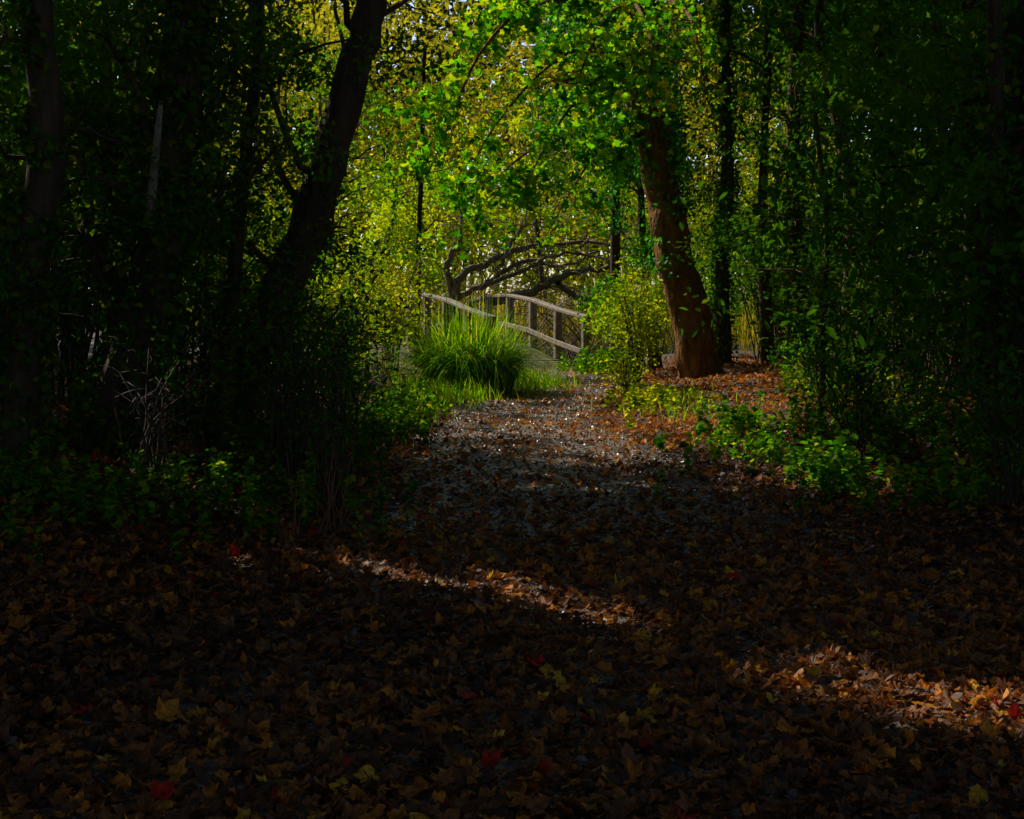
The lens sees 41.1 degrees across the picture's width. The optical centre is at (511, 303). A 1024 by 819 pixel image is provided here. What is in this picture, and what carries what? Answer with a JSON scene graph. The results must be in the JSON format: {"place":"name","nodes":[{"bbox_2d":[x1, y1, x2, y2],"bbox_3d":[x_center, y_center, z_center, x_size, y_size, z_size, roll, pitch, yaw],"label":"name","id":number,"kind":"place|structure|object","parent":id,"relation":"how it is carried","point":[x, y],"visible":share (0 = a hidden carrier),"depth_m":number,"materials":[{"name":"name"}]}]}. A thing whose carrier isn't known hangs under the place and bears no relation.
{"place":"outdoors","nodes":[
{"label":"outdoors","id":0,"kind":"place"},
{"bbox_2d":[1,0,948,305],"label":"sky","id":1,"kind":"structure","parent":0,"point":[411,4],"materials":[{"name":"white"}]},
{"bbox_2d":[0,305,1023,775],"bbox_3d":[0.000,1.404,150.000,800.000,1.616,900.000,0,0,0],"label":"ground","id":2,"kind":"structure","parent":0,"point":[96,533],"depth_m":9.11,"materials":[{"name":"soil"}]},
{"bbox_2d":[0,10,77,198],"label":"understory tree","id":3,"kind":"object","parent":2,"relation":"on","point":[7,25],"visible":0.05,"depth_m":22.81,"materials":[{"name":"green plant"}]},
{"bbox_2d":[8,262,71,356],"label":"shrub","id":4,"kind":"object","parent":2,"relation":"on","point":[60,330],"depth_m":28.12,"materials":[{"name":"green plant"}]},
{"bbox_2d":[0,44,89,248],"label":"understory tree","id":5,"kind":"object","parent":2,"relation":"on","point":[6,180],"visible":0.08,"depth_m":17.05,"materials":[{"name":"green plant"}]},
{"bbox_2d":[0,0,99,269],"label":"understory tree","id":6,"kind":"object","parent":2,"relation":"on","point":[8,41],"depth_m":33.03,"materials":[{"name":"green plant"}]},
{"bbox_2d":[0,0,109,392],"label":"understory tree","id":7,"kind":"object","parent":2,"relation":"on","point":[82,27],"visible":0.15,"depth_m":13.59,"materials":[{"name":"green plant"}]},
{"bbox_2d":[0,0,129,363],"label":"understory tree","id":8,"kind":"object","parent":2,"relation":"on","point":[60,54],"visible":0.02,"depth_m":26.39,"materials":[{"name":"green plant"}]},
{"bbox_2d":[0,215,134,426],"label":"shrub","id":9,"kind":"object","parent":2,"relation":"on","point":[4,295],"visible":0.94,"depth_m":9.16,"materials":[{"name":"green plant"}]},
{"bbox_2d":[1,2,149,309],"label":"understory tree","id":10,"kind":"object","parent":2,"relation":"on","point":[73,82],"depth_m":27.50,"materials":[{"name":"green plant"}]},
{"bbox_2d":[0,92,232,406],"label":"shrub","id":11,"kind":"object","parent":2,"relation":"on","point":[80,360],"visible":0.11,"depth_m":14.31,"materials":[{"name":"green plant"}]},
{"bbox_2d":[0,0,252,471],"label":"slender tree","id":12,"kind":"object","parent":2,"relation":"on","point":[41,135],"visible":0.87,"depth_m":9.42,"materials":[{"name":"green plant"}]},
{"bbox_2d":[0,422,254,578],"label":"nettle patch","id":13,"kind":"object","parent":2,"relation":"on","point":[105,499],"visible":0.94,"depth_m":8.38,"materials":[{"name":"green plant"}]},
{"bbox_2d":[0,0,266,265],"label":"understory tree","id":14,"kind":"object","parent":2,"relation":"on","point":[66,64],"visible":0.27,"depth_m":11.80,"materials":[{"name":"green plant"}]},
{"bbox_2d":[65,5,219,342],"bbox_3d":[-6.285,-3.171,24.242,3.226,9.486,5.332,0,0,0],"label":"understory tree","id":15,"kind":"object","parent":2,"relation":"on","point":[129,64],"visible":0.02,"depth_m":23.68,"materials":[{"name":"green plant"}]},
{"bbox_2d":[0,0,289,396],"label":"understory tree","id":16,"kind":"object","parent":2,"relation":"on","point":[123,36],"visible":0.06,"depth_m":15.26,"materials":[{"name":"green plant"}]},
{"bbox_2d":[8,0,310,335],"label":"understory tree","id":17,"kind":"object","parent":2,"relation":"on","point":[137,63],"visible":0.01,"depth_m":20.01,"materials":[{"name":"green plant"}]},
{"bbox_2d":[69,144,264,390],"bbox_3d":[-4.921,-0.594,18.525,3.588,3.593,3.369,0,0,0],"label":"shrub","id":18,"kind":"object","parent":2,"relation":"on","point":[138,173],"visible":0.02,"depth_m":18.41,"materials":[{"name":"green plant"}]},
{"bbox_2d":[47,283,301,476],"bbox_3d":[-2.619,0.573,10.034,1.668,1.452,1.534,0,0,45],"label":"shrub","id":19,"kind":"object","parent":2,"relation":"on","point":[149,430],"visible":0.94,"depth_m":9.95,"materials":[{"name":"green plant"}]},
{"bbox_2d":[0,0,349,455],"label":"ivy clad tree","id":20,"kind":"object","parent":2,"relation":"on","point":[180,102],"visible":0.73,"depth_m":10.88,"materials":[{"name":"green plant"}]},
{"bbox_2d":[168,277,215,353],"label":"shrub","id":21,"kind":"object","parent":2,"relation":"on","point":[191,317],"depth_m":29.11,"materials":[{"name":"green plant"}]},
{"bbox_2d":[61,139,330,439],"bbox_3d":[-2.969,-0.085,12.305,2.544,2.697,1.897,0,0,-21],"label":"shrub","id":22,"kind":"object","parent":2,"relation":"on","point":[204,349],"visible":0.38,"depth_m":12.22,"materials":[{"name":"green plant"}]},
{"bbox_2d":[76,0,328,355],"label":"understory tree","id":23,"kind":"object","parent":2,"relation":"on","point":[222,143],"visible":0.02,"depth_m":26.07,"materials":[{"name":"green plant"}]},
{"bbox_2d":[150,4,286,354],"bbox_3d":[-7.235,-3.878,30.735,5.350,10.874,5.533,0,0,0],"label":"understory tree","id":24,"kind":"object","parent":2,"relation":"on","point":[200,202],"depth_m":30.46,"materials":[{"name":"green plant"}]},
{"bbox_2d":[118,3,328,374],"bbox_3d":[-5.176,-2.160,22.852,4.118,7.453,4.368,0,0,0],"label":"understory tree","id":25,"kind":"object","parent":2,"relation":"on","point":[222,177],"visible":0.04,"depth_m":22.96,"materials":[{"name":"green plant"}]},
{"bbox_2d":[76,382,394,494],"bbox_3d":[-2.229,1.100,12.757,2.392,0.728,6.809,0,0,0],"label":"nettle patch","id":26,"kind":"object","parent":2,"relation":"on","point":[360,451],"visible":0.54,"depth_m":10.93,"materials":[{"name":"green plant"}]},
{"bbox_2d":[73,447,422,549],"bbox_3d":[-1.744,1.227,8.867,2.227,0.484,2.124,0,0,-13],"label":"nettle patch","id":27,"kind":"object","parent":2,"relation":"on","point":[213,483],"visible":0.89,"depth_m":8.94,"materials":[{"name":"green plant"}]},
{"bbox_2d":[63,0,459,441],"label":"slender tree","id":28,"kind":"object","parent":2,"relation":"on","point":[236,251],"visible":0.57,"depth_m":12.13,"materials":[{"name":"green plant"}]},
{"bbox_2d":[88,0,471,439],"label":"leaning tree","id":29,"kind":"object","parent":2,"relation":"on","point":[316,201],"visible":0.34,"depth_m":12.87,"materials":[{"name":"brown plant"}]},
{"bbox_2d":[217,225,349,393],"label":"shrub","id":30,"kind":"object","parent":2,"relation":"on","point":[334,275],"visible":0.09,"depth_m":18.30,"materials":[{"name":"green plant"}]},
{"bbox_2d":[202,216,369,372],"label":"shrub","id":31,"kind":"object","parent":2,"relation":"on","point":[273,252],"visible":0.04,"depth_m":21.57,"materials":[{"name":"green plant"}]},
{"bbox_2d":[178,190,396,412],"bbox_3d":[-2.584,-0.078,15.334,2.937,2.746,2.232,0,0,23],"label":"shrub","id":32,"kind":"object","parent":2,"relation":"on","point":[322,254],"visible":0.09,"depth_m":15.38,"materials":[{"name":"green plant"}]},
{"bbox_2d":[191,256,400,446],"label":"shrub","id":33,"kind":"object","parent":2,"relation":"on","point":[292,356],"visible":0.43,"depth_m":12.41,"materials":[{"name":"green plant"}]},
{"bbox_2d":[202,233,414,478],"bbox_3d":[-1.570,0.435,10.742,1.722,1.914,1.881,0,0,0],"label":"shrub","id":34,"kind":"object","parent":2,"relation":"on","point":[274,407],"visible":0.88,"depth_m":10.54,"materials":[{"name":"green plant"}]},
{"bbox_2d":[214,291,438,509],"bbox_3d":[-1.280,0.693,9.588,1.390,1.553,1.260,0,0,19],"label":"shrub","id":35,"kind":"object","parent":2,"relation":"on","point":[313,431],"visible":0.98,"depth_m":9.56,"materials":[{"name":"green plant"}]},
{"bbox_2d":[285,448,381,540],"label":"dead stalks","id":36,"kind":"object","parent":2,"relation":"on","point":[329,508],"visible":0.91,"depth_m":8.27,"materials":[{"name":"brown plant"}]},
{"bbox_2d":[237,5,438,337],"bbox_3d":[-3.585,-2.502,29.174,4.224,8.130,5.550,0,0,0],"label":"hazel tree","id":37,"kind":"object","parent":2,"relation":"on","point":[322,87],"visible":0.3,"depth_m":29.44,"materials":[{"name":"green plant"}]},
{"bbox_2d":[277,280,442,435],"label":"shrub","id":38,"kind":"object","parent":2,"relation":"on","point":[351,314],"visible":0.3,"depth_m":14.73,"materials":[{"name":"green plant"}]},
{"bbox_2d":[294,267,437,409],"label":"shrub","id":39,"kind":"object","parent":2,"relation":"on","point":[352,337],"visible":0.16,"depth_m":17.57,"materials":[{"name":"green plant"}]},
{"bbox_2d":[308,239,426,383],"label":"shrub","id":40,"kind":"object","parent":2,"relation":"on","point":[370,291],"visible":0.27,"depth_m":20.35,"materials":[{"name":"green plant"}]},
{"bbox_2d":[314,201,436,361],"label":"shrub","id":41,"kind":"object","parent":2,"relation":"on","point":[388,238],"visible":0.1,"depth_m":25.60,"materials":[{"name":"green plant"}]},
{"bbox_2d":[323,244,454,378],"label":"shrub","id":42,"kind":"object","parent":2,"relation":"on","point":[408,320],"visible":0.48,"depth_m":22.44,"materials":[{"name":"green plant"}]},
{"bbox_2d":[340,375,452,450],"bbox_3d":[-1.366,1.260,16.471,1.309,0.499,8.446,0,0,0],"label":"nettle patch","id":43,"kind":"object","parent":2,"relation":"on","point":[398,410],"visible":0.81,"depth_m":15.80,"materials":[{"name":"green plant"}]},
{"bbox_2d":[337,148,460,340],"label":"hazel tree","id":44,"kind":"object","parent":2,"relation":"on","point":[390,212],"visible":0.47,"depth_m":39.93,"materials":[{"name":"green plant"}]},
{"bbox_2d":[374,45,487,366],"bbox_3d":[-1.653,-1.842,27.332,2.414,6.585,3.408,0,0,0],"label":"slender tree","id":45,"kind":"object","parent":2,"relation":"on","point":[419,209],"visible":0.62,"depth_m":26.96,"materials":[{"name":"green plant"}]},
{"bbox_2d":[61,0,868,325],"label":"distant trees","id":46,"kind":"object","parent":2,"relation":"on","point":[329,32],"visible":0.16,"depth_m":63.95,"materials":[{"name":"green plant"}]},
{"bbox_2d":[363,287,597,399],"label":"sedge tussock","id":47,"kind":"object","parent":2,"relation":"on","point":[483,355],"visible":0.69,"depth_m":21.33,"materials":[{"name":"green plant"}]},
{"bbox_2d":[394,294,590,368],"bbox_3d":[-0.801,0.855,33.739,2.351,2.191,8.929,0,0,-19],"label":"wooden footbridge","id":48,"kind":"object","parent":2,"relation":"on","point":[556,339],"visible":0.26,"depth_m":32.55,"materials":[{"name":"grey wood"}]},
{"bbox_2d":[0,0,985,321],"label":"distant trees","id":49,"kind":"object","parent":2,"relation":"on","point":[392,14],"visible":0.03,"depth_m":91.48,"materials":[{"name":"green plant"}]},
{"bbox_2d":[240,360,755,481],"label":"grass","id":50,"kind":"structure","parent":2,"relation":"on","point":[445,394],"depth_m":19.57,"materials":[{"name":"green plant"}]},
{"bbox_2d":[0,368,1023,818],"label":"footpath","id":51,"kind":"structure","parent":2,"relation":"on","point":[510,762],"depth_m":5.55,"materials":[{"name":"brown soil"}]},
{"bbox_2d":[0,358,1023,818],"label":"leaf debris","id":52,"kind":"object","parent":51,"relation":"on","point":[638,794],"visible":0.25,"depth_m":6.14,"materials":[{"name":"brown plant"}]},
{"bbox_2d":[0,351,1023,818],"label":"fallen leaves","id":53,"kind":"object","parent":2,"relation":"on","point":[710,741],"visible":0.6,"depth_m":5.54,"materials":[{"name":"brown plant"}]},
{"bbox_2d":[247,115,785,322],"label":"distant scrub","id":54,"kind":"object","parent":2,"relation":"on","point":[495,222],"visible":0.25,"depth_m":53.72,"materials":[{"name":"green plant"}]},
{"bbox_2d":[186,260,910,353],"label":"reed bed","id":55,"kind":"object","parent":2,"relation":"on","point":[745,339],"visible":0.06,"depth_m":47.28,"materials":[{"name":"plant"}]},
{"bbox_2d":[451,107,646,341],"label":"hazel tree","id":56,"kind":"object","parent":2,"relation":"on","point":[522,125],"visible":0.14,"depth_m":42.77,"materials":[{"name":"green plant"}]},
{"bbox_2d":[361,0,754,383],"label":"sycamore tree","id":57,"kind":"object","parent":2,"relation":"on","point":[628,50],"visible":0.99,"depth_m":22.31,"materials":[{"name":"green plant"}]},
{"bbox_2d":[379,135,756,364],"bbox_3d":[1.636,-1.212,40.542,13.650,6.852,9.597,0,0,0],"label":"willow tree","id":58,"kind":"object","parent":2,"relation":"on","point":[454,285],"visible":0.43,"depth_m":37.10,"materials":[{"name":"green plant"}]},
{"bbox_2d":[555,355,593,370],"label":"nettle patch","id":59,"kind":"object","parent":2,"relation":"on","point":[570,368],"visible":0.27,"depth_m":28.86,"materials":[{"name":"green plant"}]},
{"bbox_2d":[559,345,646,374],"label":"nettle patch","id":60,"kind":"object","parent":2,"relation":"on","point":[584,365],"visible":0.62,"depth_m":27.64,"materials":[{"name":"green plant"}]},
{"bbox_2d":[517,0,704,372],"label":"holly tree","id":61,"kind":"object","parent":2,"relation":"on","point":[615,227],"visible":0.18,"depth_m":26.78,"materials":[{"name":"green plant"}]},
{"bbox_2d":[585,331,656,395],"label":"shrub","id":62,"kind":"object","parent":2,"relation":"on","point":[625,381],"visible":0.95,"depth_m":20.39,"materials":[{"name":"green plant"}]},
{"bbox_2d":[574,264,678,390],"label":"shrub","id":63,"kind":"object","parent":2,"relation":"on","point":[635,331],"visible":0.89,"depth_m":21.82,"materials":[{"name":"green plant"}]},
{"bbox_2d":[573,135,705,370],"bbox_3d":[2.572,-1.002,26.179,3.326,5.121,2.474,0,0,-40],"label":"hazel tree","id":64,"kind":"object","parent":2,"relation":"on","point":[643,249],"visible":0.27,"depth_m":26.15,"materials":[{"name":"green plant"}]},
{"bbox_2d":[603,251,675,373],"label":"shrub","id":65,"kind":"object","parent":2,"relation":"on","point":[651,365],"visible":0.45,"depth_m":26.44,"materials":[{"name":"green plant"}]},
{"bbox_2d":[603,378,717,432],"bbox_3d":[1.897,1.275,18.701,1.381,0.422,6.934,0,0,0],"label":"nettle patch","id":66,"kind":"object","parent":2,"relation":"on","point":[636,392],"visible":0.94,"depth_m":17.66,"materials":[{"name":"green plant"}]},
{"bbox_2d":[653,0,779,365],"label":"slender tree","id":67,"kind":"object","parent":2,"relation":"on","point":[724,338],"visible":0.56,"depth_m":25.89,"materials":[{"name":"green plant"}]},
{"bbox_2d":[698,252,757,333],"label":"shrub","id":68,"kind":"object","parent":2,"relation":"on","point":[737,297],"visible":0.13,"depth_m":29.29,"materials":[{"name":"green plant"}]},
{"bbox_2d":[656,395,844,479],"bbox_3d":[2.239,1.239,13.238,1.675,0.497,4.184,0,0,0],"label":"nettle patch","id":69,"kind":"object","parent":2,"relation":"on","point":[735,419],"visible":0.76,"depth_m":13.32,"materials":[{"name":"green plant"}]},
{"bbox_2d":[655,0,859,363],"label":"understory tree","id":70,"kind":"object","parent":2,"relation":"on","point":[764,313],"visible":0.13,"depth_m":25.93,"materials":[{"name":"green plant"}]},
{"bbox_2d":[691,217,830,360],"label":"shrub","id":71,"kind":"object","parent":2,"relation":"on","point":[755,297],"visible":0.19,"depth_m":27.55,"materials":[{"name":"green plant"}]},
{"bbox_2d":[729,188,835,369],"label":"shrub","id":72,"kind":"object","parent":2,"relation":"on","point":[777,231],"visible":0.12,"depth_m":23.52,"materials":[{"name":"green plant"}]},
{"bbox_2d":[673,0,897,379],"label":"slender tree","id":73,"kind":"object","parent":2,"relation":"on","point":[793,135],"visible":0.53,"depth_m":19.92,"materials":[{"name":"green plant"}]},
{"bbox_2d":[667,0,918,358],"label":"understory tree","id":74,"kind":"object","parent":2,"relation":"on","point":[753,83],"visible":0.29,"depth_m":27.25,"materials":[{"name":"green plant"}]},
{"bbox_2d":[631,0,959,364],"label":"understory tree","id":75,"kind":"object","parent":2,"relation":"on","point":[818,32],"visible":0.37,"depth_m":18.98,"materials":[{"name":"green plant"}]},
{"bbox_2d":[688,0,919,351],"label":"understory tree","id":76,"kind":"object","parent":2,"relation":"on","point":[747,164],"visible":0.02,"depth_m":29.49,"materials":[{"name":"green plant"}]},
{"bbox_2d":[746,109,871,431],"bbox_3d":[2.980,-0.219,13.629,1.201,3.385,1.375,0,0,19],"label":"slender tree","id":77,"kind":"object","parent":2,"relation":"on","point":[816,224],"visible":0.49,"depth_m":13.49,"materials":[{"name":"green plant"}]},
{"bbox_2d":[672,0,959,397],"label":"slender tree","id":78,"kind":"object","parent":2,"relation":"on","point":[878,35],"visible":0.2,"depth_m":16.98,"materials":[{"name":"green plant"}]},
{"bbox_2d":[682,0,954,339],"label":"beech tree","id":79,"kind":"object","parent":2,"relation":"on","point":[752,40],"visible":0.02,"depth_m":43.93,"materials":[{"name":"green plant"}]},
{"bbox_2d":[653,372,1012,495],"bbox_3d":[3.202,1.078,12.511,3.715,0.765,5.128,0,0,0],"label":"nettle patch","id":80,"kind":"object","parent":2,"relation":"on","point":[770,452],"visible":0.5,"depth_m":12.11,"materials":[{"name":"green plant"}]},
{"bbox_2d":[688,0,980,25],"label":"beech tree","id":81,"kind":"object","parent":2,"relation":"on","point":[774,4],"depth_m":38.11,"materials":[{"name":"green plant"}]},
{"bbox_2d":[783,429,889,498],"bbox_3d":[2.497,1.235,10.457,0.711,0.493,1.351,0,0,-17],"label":"nettle patch","id":82,"kind":"object","parent":2,"relation":"on","point":[853,458],"visible":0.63,"depth_m":10.44,"materials":[{"name":"green plant"}]},
{"bbox_2d":[652,425,1023,529],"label":"nettle patch","id":83,"kind":"object","parent":2,"relation":"on","point":[915,479],"visible":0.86,"depth_m":9.38,"materials":[{"name":"green plant"}]},
{"bbox_2d":[696,0,982,307],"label":"understory tree","id":84,"kind":"object","parent":2,"relation":"on","point":[779,86],"visible":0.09,"depth_m":22.41,"materials":[{"name":"green plant"}]},
{"bbox_2d":[765,321,932,412],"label":"shrub","id":85,"kind":"object","parent":2,"relation":"on","point":[796,367],"visible":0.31,"depth_m":14.61,"materials":[{"name":"green plant"}]},
{"bbox_2d":[778,201,929,356],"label":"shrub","id":86,"kind":"object","parent":2,"relation":"on","point":[831,260],"visible":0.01,"depth_m":24.89,"materials":[{"name":"green plant"}]},
{"bbox_2d":[804,225,909,355],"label":"shrub","id":87,"kind":"object","parent":2,"relation":"on","point":[834,280],"visible":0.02,"depth_m":20.64,"materials":[{"name":"green plant"}]},
{"bbox_2d":[751,223,966,431],"bbox_3d":[3.355,0.235,13.163,2.016,2.055,1.994,0,0,27],"label":"shrub","id":88,"kind":"object","parent":2,"relation":"on","point":[815,319],"visible":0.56,"depth_m":13.01,"materials":[{"name":"green plant"}]},
{"bbox_2d":[757,0,961,338],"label":"understory tree","id":89,"kind":"object","parent":2,"relation":"on","point":[776,95],"visible":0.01,"depth_m":26.66,"materials":[{"name":"green plant"}]},
{"bbox_2d":[769,312,958,467],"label":"shrub","id":90,"kind":"object","parent":2,"relation":"on","point":[862,407],"visible":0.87,"depth_m":11.60,"materials":[{"name":"green plant"}]},
{"bbox_2d":[776,357,954,407],"bbox_3d":[4.784,0.975,17.469,2.744,0.574,4.816,0,0,0],"label":"nettle patch","id":91,"kind":"object","parent":2,"relation":"on","point":[794,383],"visible":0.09,"depth_m":17.57,"materials":[{"name":"green plant"}]},
{"bbox_2d":[746,0,985,373],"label":"understory tree","id":92,"kind":"object","parent":2,"relation":"on","point":[783,43],"visible":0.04,"depth_m":19.58,"materials":[{"name":"green plant"}]},
{"bbox_2d":[780,180,975,403],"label":"shrub","id":93,"kind":"object","parent":2,"relation":"on","point":[894,294],"visible":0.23,"depth_m":15.43,"materials":[{"name":"green plant"}]},
{"bbox_2d":[777,0,985,363],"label":"understory tree","id":94,"kind":"object","parent":2,"relation":"on","point":[929,23],"visible":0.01,"depth_m":23.13,"materials":[{"name":"green plant"}]},
{"bbox_2d":[745,0,1023,389],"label":"understory tree","id":95,"kind":"object","parent":2,"relation":"on","point":[914,283],"visible":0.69,"depth_m":11.83,"materials":[{"name":"green plant"}]},
{"bbox_2d":[801,128,974,400],"bbox_3d":[5.204,-0.564,17.206,3.367,3.599,3.158,0,0,-24],"label":"shrub","id":96,"kind":"object","parent":2,"relation":"on","point":[956,354],"visible":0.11,"depth_m":16.96,"materials":[{"name":"green plant"}]},
{"bbox_2d":[823,0,956,329],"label":"understory tree","id":97,"kind":"object","parent":2,"relation":"on","point":[928,95],"depth_m":30.45,"materials":[{"name":"green plant"}]},
{"bbox_2d":[757,0,1023,407],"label":"understory tree","id":98,"kind":"object","parent":2,"relation":"on","point":[847,74],"visible":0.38,"depth_m":14.43,"materials":[{"name":"green plant"}]},
{"bbox_2d":[828,305,957,385],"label":"shrub","id":99,"kind":"object","parent":2,"relation":"on","point":[906,341],"visible":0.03,"depth_m":17.71,"materials":[{"name":"green plant"}]},
{"bbox_2d":[853,153,947,262],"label":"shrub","id":100,"kind":"object","parent":2,"relation":"on","point":[891,177],"visible":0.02,"depth_m":25.80,"materials":[{"name":"green plant"}]},
{"bbox_2d":[843,200,961,296],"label":"shrub","id":101,"kind":"object","parent":2,"relation":"on","point":[936,235],"depth_m":16.23,"materials":[{"name":"green plant"}]},
{"bbox_2d":[840,230,971,392],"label":"shrub","id":102,"kind":"object","parent":2,"relation":"on","point":[926,332],"visible":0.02,"depth_m":17.52,"materials":[{"name":"green plant"}]},
{"bbox_2d":[810,0,1023,433],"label":"slender tree","id":103,"kind":"object","parent":2,"relation":"on","point":[1015,21],"visible":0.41,"depth_m":11.89,"materials":[{"name":"green plant"}]},
{"bbox_2d":[864,204,1023,457],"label":"shrub","id":104,"kind":"object","parent":2,"relation":"on","point":[1018,338],"visible":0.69,"depth_m":10.39,"materials":[{"name":"green plant"}]},
{"bbox_2d":[892,292,1023,510],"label":"shrub","id":105,"kind":"object","parent":2,"relation":"on","point":[1014,479],"visible":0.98,"depth_m":8.84,"materials":[{"name":"green plant"}]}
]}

